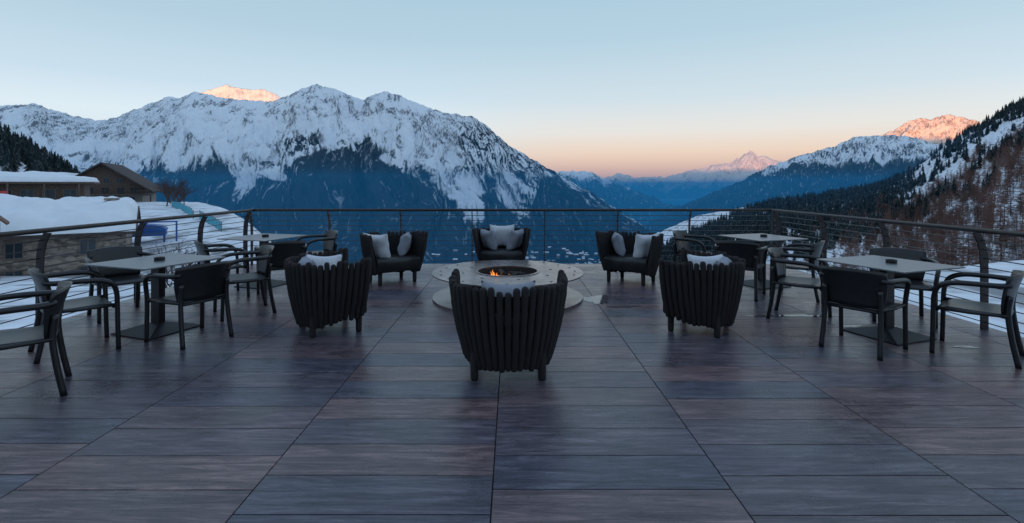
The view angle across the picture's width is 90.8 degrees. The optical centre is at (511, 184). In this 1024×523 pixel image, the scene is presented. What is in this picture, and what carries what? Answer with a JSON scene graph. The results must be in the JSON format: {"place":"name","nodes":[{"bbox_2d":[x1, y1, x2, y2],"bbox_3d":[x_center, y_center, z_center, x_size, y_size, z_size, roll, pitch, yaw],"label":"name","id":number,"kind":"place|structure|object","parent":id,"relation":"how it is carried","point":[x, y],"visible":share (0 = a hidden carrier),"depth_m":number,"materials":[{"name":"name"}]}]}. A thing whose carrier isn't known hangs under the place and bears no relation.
{"place":"outdoors","nodes":[
{"label":"outdoors","id":0,"kind":"place"},
{"bbox_2d":[0,162,26,171],"bbox_3d":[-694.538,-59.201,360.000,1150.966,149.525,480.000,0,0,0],"label":"wooded hill","id":1,"kind":"structure","parent":0,"point":[21,169],"depth_m":267.97,"materials":[{"name":"white snow"}]},
{"bbox_2d":[0,121,80,173],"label":"pine forest","id":2,"kind":"object","parent":1,"relation":"on","point":[15,149],"visible":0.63,"depth_m":304.68,"materials":[{"name":"green plant"}]},
{"bbox_2d":[0,206,140,239],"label":"roof","id":3,"kind":"structure","parent":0,"point":[64,235],"depth_m":42.30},
{"bbox_2d":[201,85,279,101],"bbox_3d":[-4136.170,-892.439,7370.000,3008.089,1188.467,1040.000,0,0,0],"label":"snowy peak","id":4,"kind":"structure","parent":0,"point":[228,91],"depth_m":7452.23,"materials":[{"name":"snow"}]},
{"bbox_2d":[0,84,651,263],"bbox_3d":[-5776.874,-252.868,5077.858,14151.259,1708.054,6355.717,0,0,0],"label":"mountain","id":5,"kind":"structure","parent":0,"point":[316,146],"depth_m":3383.29,"materials":[{"name":"white snow"}]},
{"bbox_2d":[432,246,600,263],"bbox_3d":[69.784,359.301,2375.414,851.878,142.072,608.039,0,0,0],"label":"village houses","id":6,"kind":"structure","parent":5,"relation":"on","point":[547,253],"depth_m":2285.69,"materials":[{"name":"white"}]},
{"bbox_2d":[0,202,1023,336],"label":"snow ground","id":7,"kind":"structure","parent":0,"point":[153,209],"depth_m":32.37,"materials":[{"name":"white snow"}]},
{"bbox_2d":[0,216,9,224],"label":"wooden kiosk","id":8,"kind":"object","parent":7,"relation":"on","point":[4,221],"visible":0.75,"depth_m":37.38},
{"bbox_2d":[0,171,99,199],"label":"snow roofed lodge","id":9,"kind":"structure","parent":7,"relation":"on","point":[53,185],"depth_m":82.14,"materials":[{"name":"snow"}]},
{"bbox_2d":[0,189,76,197],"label":"windows","id":10,"kind":"structure","parent":9,"relation":"in","point":[49,193],"depth_m":82.32,"materials":[{"name":"glass"}]},
{"bbox_2d":[0,234,131,275],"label":"walls","id":11,"kind":"structure","parent":7,"relation":"on","point":[30,264],"depth_m":42.38,"materials":[{"name":"wood"}]},
{"bbox_2d":[4,238,96,275],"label":"windows","id":12,"kind":"structure","parent":11,"relation":"attached to","point":[12,248],"depth_m":41.04,"materials":[{"name":"glass"}]},
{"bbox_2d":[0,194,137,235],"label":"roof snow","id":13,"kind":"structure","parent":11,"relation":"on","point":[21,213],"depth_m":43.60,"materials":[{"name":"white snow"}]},
{"bbox_2d":[104,198,119,200],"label":"chimney","id":14,"kind":"object","parent":11,"relation":"on","point":[110,199],"visible":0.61,"depth_m":46.69,"materials":[{"name":"stone"}]},
{"bbox_2d":[58,162,162,201],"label":"chalet","id":15,"kind":"object","parent":7,"relation":"on","point":[119,181],"visible":0.13,"depth_m":114.14,"materials":[{"name":"paint"}]},
{"bbox_2d":[90,178,137,199],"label":"windows","id":16,"kind":"structure","parent":15,"relation":"in","point":[105,180],"depth_m":114.09,"materials":[{"name":"glass"}]},
{"bbox_2d":[132,221,177,241],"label":"ski lift station","id":17,"kind":"object","parent":7,"relation":"on","point":[152,231],"visible":0.48,"depth_m":57.64,"materials":[{"name":"blue paint"}]},
{"bbox_2d":[153,183,176,203],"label":"bare tree","id":18,"kind":"object","parent":7,"relation":"on","point":[164,191],"visible":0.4,"depth_m":107.19,"materials":[{"name":"brown plant"}]},
{"bbox_2d":[153,176,179,200],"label":"bare tree","id":19,"kind":"object","parent":7,"relation":"on","point":[170,192],"visible":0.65,"depth_m":103.11,"materials":[{"name":"brown plant"}]},
{"bbox_2d":[157,182,178,205],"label":"bare tree","id":20,"kind":"object","parent":7,"relation":"on","point":[168,196],"visible":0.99,"depth_m":97.93,"materials":[{"name":"brown plant"}]},
{"bbox_2d":[165,266,174,287],"bbox_3d":[-11.814,3.895,17.738,1.381,2.374,1.522,0,0,-23],"label":"bare tree","id":21,"kind":"object","parent":7,"relation":"on","point":[166,281],"visible":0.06,"depth_m":17.59,"materials":[{"name":"brown plant"}]},
{"bbox_2d":[150,238,193,286],"bbox_3d":[-15.409,3.944,23.134,2.034,3.282,2.108,0,0,20],"label":"bare tree","id":22,"kind":"object","parent":7,"relation":"on","point":[179,247],"visible":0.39,"depth_m":22.97,"materials":[{"name":"brown plant"}]},
{"bbox_2d":[167,178,189,200],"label":"bare tree","id":23,"kind":"object","parent":7,"relation":"on","point":[180,186],"visible":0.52,"depth_m":118.52,"materials":[{"name":"brown plant"}]},
{"bbox_2d":[171,185,186,201],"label":"bare tree","id":24,"kind":"object","parent":7,"relation":"on","point":[181,194],"visible":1,"depth_m":94.40,"materials":[{"name":"brown plant"}]},
{"bbox_2d":[172,201,193,218],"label":"safety net","id":25,"kind":"object","parent":7,"relation":"on","point":[182,207],"visible":0.73,"depth_m":84.24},
{"bbox_2d":[169,179,198,202],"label":"bare tree","id":26,"kind":"object","parent":7,"relation":"on","point":[186,186],"visible":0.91,"depth_m":100.41,"materials":[{"name":"brown plant"}]},
{"bbox_2d":[179,186,190,204],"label":"bare tree","id":27,"kind":"object","parent":7,"relation":"on","point":[184,194],"visible":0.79,"depth_m":96.96,"materials":[{"name":"brown plant"}]},
{"bbox_2d":[183,249,196,266],"bbox_3d":[-19.746,5.134,31.070,1.807,2.634,2.012,0,0,0],"label":"bare tree","id":28,"kind":"object","parent":7,"relation":"on","point":[193,254],"visible":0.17,"depth_m":31.31,"materials":[{"name":"brown plant"}]},
{"bbox_2d":[199,210,221,231],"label":"safety net","id":29,"kind":"object","parent":7,"relation":"on","point":[215,222],"visible":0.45,"depth_m":69.08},
{"bbox_3d":[0.000,6.210,2.325,9.840,8.699,14.650,0,0,0],"label":"terrace","id":30,"kind":"object","parent":7,"relation":"on","visible":0},
{"bbox_2d":[0,264,1023,522],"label":"terrace floor","id":31,"kind":"structure","parent":30,"relation":"on","point":[390,412],"depth_m":3.34,"materials":[{"name":"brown wood"}]},
{"bbox_2d":[0,281,72,396],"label":"dining chair","id":32,"kind":"object","parent":31,"relation":"on","point":[50,331],"visible":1,"depth_m":3.72,"materials":[{"name":"plastic"}]},
{"bbox_2d":[27,268,120,363],"bbox_3d":[-4.136,1.166,4.762,0.677,0.796,0.624,0,0,42],"label":"dining chair","id":33,"kind":"object","parent":31,"relation":"on","point":[41,281],"visible":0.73,"depth_m":4.74,"materials":[{"name":"plastic"}]},
{"bbox_2d":[84,246,156,323],"bbox_3d":[-4.699,1.166,6.064,0.624,0.796,0.677,0,0,38],"label":"dining chair","id":34,"kind":"object","parent":31,"relation":"on","point":[118,276],"visible":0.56,"depth_m":6.16,"materials":[{"name":"plastic"}]},
{"bbox_2d":[83,253,225,340],"bbox_3d":[-3.800,1.187,5.420,0.900,0.747,0.900,0,0,20],"label":"cafe table","id":35,"kind":"object","parent":31,"relation":"on","point":[160,326],"visible":0.89,"depth_m":5.37,"materials":[{"name":"black metal"}]},
{"bbox_2d":[154,256,164,260],"bbox_3d":[-3.770,0.793,5.400,0.100,0.037,0.100,0,0,0],"label":"ashtray","id":36,"kind":"object","parent":35,"relation":"on","point":[160,258],"visible":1,"depth_m":5.37,"materials":[{"name":"black metal"}]},
{"bbox_2d":[143,260,233,349],"bbox_3d":[-3.238,1.166,5.109,0.624,0.796,0.677,0,0,28],"label":"dining chair","id":37,"kind":"object","parent":31,"relation":"on","point":[201,284],"visible":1,"depth_m":4.96,"materials":[{"name":"plastic"}]},
{"bbox_2d":[194,241,249,296],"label":"dining chair","id":38,"kind":"object","parent":31,"relation":"on","point":[202,248],"visible":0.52,"depth_m":6.92,"materials":[{"name":"plastic"}]},
{"bbox_2d":[213,245,276,320],"bbox_3d":[-3.251,1.166,6.165,0.624,0.796,0.677,0,0,-38],"label":"dining chair","id":39,"kind":"object","parent":31,"relation":"on","point":[263,265],"visible":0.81,"depth_m":6.17,"materials":[{"name":"plastic"}]},
{"bbox_2d":[217,233,307,288],"bbox_3d":[-3.860,1.187,7.860,0.900,0.747,0.900,0,0,18],"label":"cafe table","id":40,"kind":"object","parent":31,"relation":"on","point":[261,240],"visible":0.58,"depth_m":7.76,"materials":[{"name":"black metal"}]},
{"bbox_2d":[254,241,306,299],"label":"dining chair","id":41,"kind":"object","parent":31,"relation":"on","point":[282,251],"visible":0.46,"depth_m":6.88,"materials":[{"name":"plastic"}]},
{"bbox_2d":[296,230,337,254],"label":"dining chair","id":42,"kind":"object","parent":31,"relation":"on","point":[329,238],"visible":0.48,"depth_m":8.47,"materials":[{"name":"plastic"}]},
{"bbox_2d":[284,247,371,337],"bbox_3d":[-2.041,1.156,5.456,0.769,0.808,1.008,0,0,-32],"label":"armchair","id":43,"kind":"object","parent":31,"relation":"on","point":[329,287],"visible":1,"depth_m":5.13,"materials":[{"name":"dark painted wood"},{"name":"fabric cushions"}]},
{"bbox_2d":[360,230,427,285],"bbox_3d":[-1.980,1.157,8.185,1.007,0.805,0.772,0,0,-37],"label":"armchair","id":44,"kind":"object","parent":31,"relation":"on","point":[393,251],"visible":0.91,"depth_m":7.99,"materials":[{"name":"dark painted wood"},{"name":"fabric cushions"}]},
{"bbox_2d":[472,224,530,260],"bbox_3d":[-0.180,1.138,9.033,1.008,0.844,0.769,0,0,0],"label":"armchair","id":45,"kind":"object","parent":31,"relation":"on","point":[495,242],"visible":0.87,"depth_m":8.84,"materials":[{"name":"fabric"}]},
{"bbox_2d":[252,281,753,522],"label":"terrace slab","id":46,"kind":"structure","parent":31,"relation":"attached to","point":[495,447],"depth_m":2.93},
{"bbox_2d":[432,260,582,310],"bbox_3d":[-0.060,1.363,7.000,2.080,0.386,2.080,0,0,0],"label":"fire pit","id":47,"kind":"object","parent":31,"relation":"on","point":[473,274],"visible":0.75,"depth_m":6.91,"materials":[{"name":"stone"}]},
{"bbox_2d":[449,269,567,380],"bbox_3d":[-0.030,1.157,4.188,1.007,0.805,0.772,0,0,0],"label":"armchair","id":48,"kind":"object","parent":31,"relation":"on","point":[501,328],"visible":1,"depth_m":3.92,"materials":[{"name":"dark painted wood"},{"name":"fabric cushions"}]},
{"bbox_2d":[0,209,1023,333],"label":"railing","id":49,"kind":"object","parent":31,"relation":"on","point":[977,235],"visible":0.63,"depth_m":8.21,"materials":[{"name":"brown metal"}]},
{"bbox_2d":[583,295,607,303],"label":"puddle","id":50,"kind":"object","parent":31,"relation":"on","point":[599,299],"visible":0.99,"depth_m":6.84,"materials":[{"name":"grey liquid"}]},
{"bbox_2d":[610,305,634,307],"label":"puddle","id":51,"kind":"object","parent":31,"relation":"on","point":[626,306],"visible":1,"depth_m":6.45,"materials":[{"name":"grey liquid"}]},
{"bbox_2d":[595,230,663,285],"bbox_3d":[1.970,1.155,8.187,1.006,0.810,0.769,0,0,37],"label":"armchair","id":52,"kind":"object","parent":31,"relation":"on","point":[622,252],"visible":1,"depth_m":7.97,"materials":[{"name":"fabric"}]},
{"bbox_2d":[672,230,716,262],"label":"dining chair","id":53,"kind":"object","parent":31,"relation":"on","point":[680,238],"visible":0.59,"depth_m":8.35,"materials":[{"name":"plastic"}]},
{"bbox_2d":[658,247,745,337],"bbox_3d":[2.101,1.155,5.456,0.769,0.810,1.006,0,0,32],"label":"armchair","id":54,"kind":"object","parent":31,"relation":"on","point":[698,288],"visible":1,"depth_m":5.13,"materials":[{"name":"fabric"}]},
{"bbox_2d":[715,241,767,301],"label":"dining chair","id":55,"kind":"object","parent":31,"relation":"on","point":[749,252],"visible":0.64,"depth_m":6.84,"materials":[{"name":"plastic"}]},
{"bbox_2d":[717,233,808,289],"bbox_3d":[3.880,1.187,7.860,0.900,0.747,0.900,0,0,-18],"label":"cafe table","id":56,"kind":"object","parent":31,"relation":"on","point":[757,238],"visible":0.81,"depth_m":7.78,"materials":[{"name":"black metal"}]},
{"bbox_2d":[753,314,821,316],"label":"puddle","id":57,"kind":"object","parent":31,"relation":"on","point":[790,315],"visible":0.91,"depth_m":6.00,"materials":[{"name":"grey liquid"}]},
{"bbox_2d":[769,240,824,301],"bbox_3d":[4.018,1.166,7.064,0.624,0.796,0.677,0,0,42],"label":"dining chair","id":58,"kind":"object","parent":31,"relation":"on","point":[815,249],"visible":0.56,"depth_m":6.84,"materials":[{"name":"plastic"}]},
{"bbox_2d":[766,247,831,318],"bbox_3d":[3.351,1.166,5.914,0.624,0.796,0.677,0,0,38],"label":"dining chair","id":59,"kind":"object","parent":31,"relation":"on","point":[778,268],"visible":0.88,"depth_m":5.88,"materials":[{"name":"plastic"}]},
{"bbox_2d":[818,266,910,360],"bbox_3d":[3.341,1.166,4.835,0.624,0.796,0.677,0,0,-37],"label":"dining chair","id":60,"kind":"object","parent":31,"relation":"on","point":[857,289],"visible":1,"depth_m":4.67,"materials":[{"name":"plastic"}]},
{"bbox_2d":[816,255,965,345],"bbox_3d":[3.900,1.187,5.250,0.900,0.747,0.900,0,0,-20],"label":"cafe table","id":61,"kind":"object","parent":31,"relation":"on","point":[893,334],"visible":0.89,"depth_m":5.19,"materials":[{"name":"black metal"}]},
{"bbox_2d":[885,259,896,263],"bbox_3d":[3.930,0.793,5.230,0.100,0.037,0.100,0,0,0],"label":"ashtray","id":62,"kind":"object","parent":61,"relation":"on","point":[892,261],"visible":1,"depth_m":5.20,"materials":[{"name":"black metal"}]},
{"bbox_2d":[868,247,940,328],"bbox_3d":[4.511,1.166,5.871,0.677,0.796,0.624,0,0,30],"label":"dining chair","id":63,"kind":"object","parent":31,"relation":"on","point":[919,283],"visible":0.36,"depth_m":5.95,"materials":[{"name":"plastic"}]},
{"bbox_2d":[949,345,979,347],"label":"puddle","id":64,"kind":"object","parent":31,"relation":"on","point":[962,346],"visible":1,"depth_m":4.86,"materials":[{"name":"grey liquid"}]},
{"bbox_2d":[929,270,1023,368],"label":"dining chair","id":65,"kind":"object","parent":31,"relation":"on","point":[1006,308],"visible":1,"depth_m":4.61,"materials":[{"name":"plastic"}]},
{"bbox_2d":[0,0,1023,177],"label":"sky","id":66,"kind":"structure","parent":0,"point":[604,88],"materials":[{"name":"blue"}]},
{"bbox_2d":[556,170,679,224],"bbox_3d":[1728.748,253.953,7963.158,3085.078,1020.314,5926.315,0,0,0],"label":"valley hillside","id":67,"kind":"structure","parent":0,"point":[615,195],"depth_m":7549.47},
{"bbox_2d":[659,199,694,205],"bbox_3d":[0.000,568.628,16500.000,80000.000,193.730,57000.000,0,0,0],"label":"valley ground","id":68,"kind":"structure","parent":0,"point":[680,202],"depth_m":18877.59,"materials":[{"name":"blue"}]},
{"bbox_2d":[605,150,784,198],"bbox_3d":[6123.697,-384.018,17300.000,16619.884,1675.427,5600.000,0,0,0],"label":"distant mountain range","id":69,"kind":"structure","parent":0,"point":[698,183],"depth_m":16511.33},
{"bbox_2d":[645,135,943,232],"bbox_3d":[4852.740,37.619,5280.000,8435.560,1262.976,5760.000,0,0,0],"label":"forested mountain","id":70,"kind":"structure","parent":0,"point":[859,160],"depth_m":4991.26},
{"bbox_2d":[658,110,1023,275],"bbox_3d":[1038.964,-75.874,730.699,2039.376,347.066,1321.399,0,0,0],"label":"hillside","id":71,"kind":"structure","parent":0,"point":[1000,132],"depth_m":405.48,"materials":[{"name":"white snow"}]},
{"bbox_2d":[660,96,1023,263],"bbox_3d":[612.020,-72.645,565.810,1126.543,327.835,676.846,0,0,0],"label":"pine forest","id":72,"kind":"object","parent":71,"relation":"on","point":[823,202],"visible":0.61,"depth_m":524.80,"materials":[{"name":"green plant"}]},
{"bbox_2d":[801,120,1023,269],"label":"larch grove","id":73,"kind":"object","parent":71,"relation":"on","point":[1009,161],"visible":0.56,"depth_m":236.46,"materials":[{"name":"plant"}]},
{"bbox_2d":[881,114,980,145],"bbox_3d":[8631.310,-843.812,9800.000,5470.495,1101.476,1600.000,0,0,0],"label":"sunlit peak","id":74,"kind":"structure","parent":0,"point":[939,130],"depth_m":9773.70,"materials":[{"name":"snow"}]}
]}

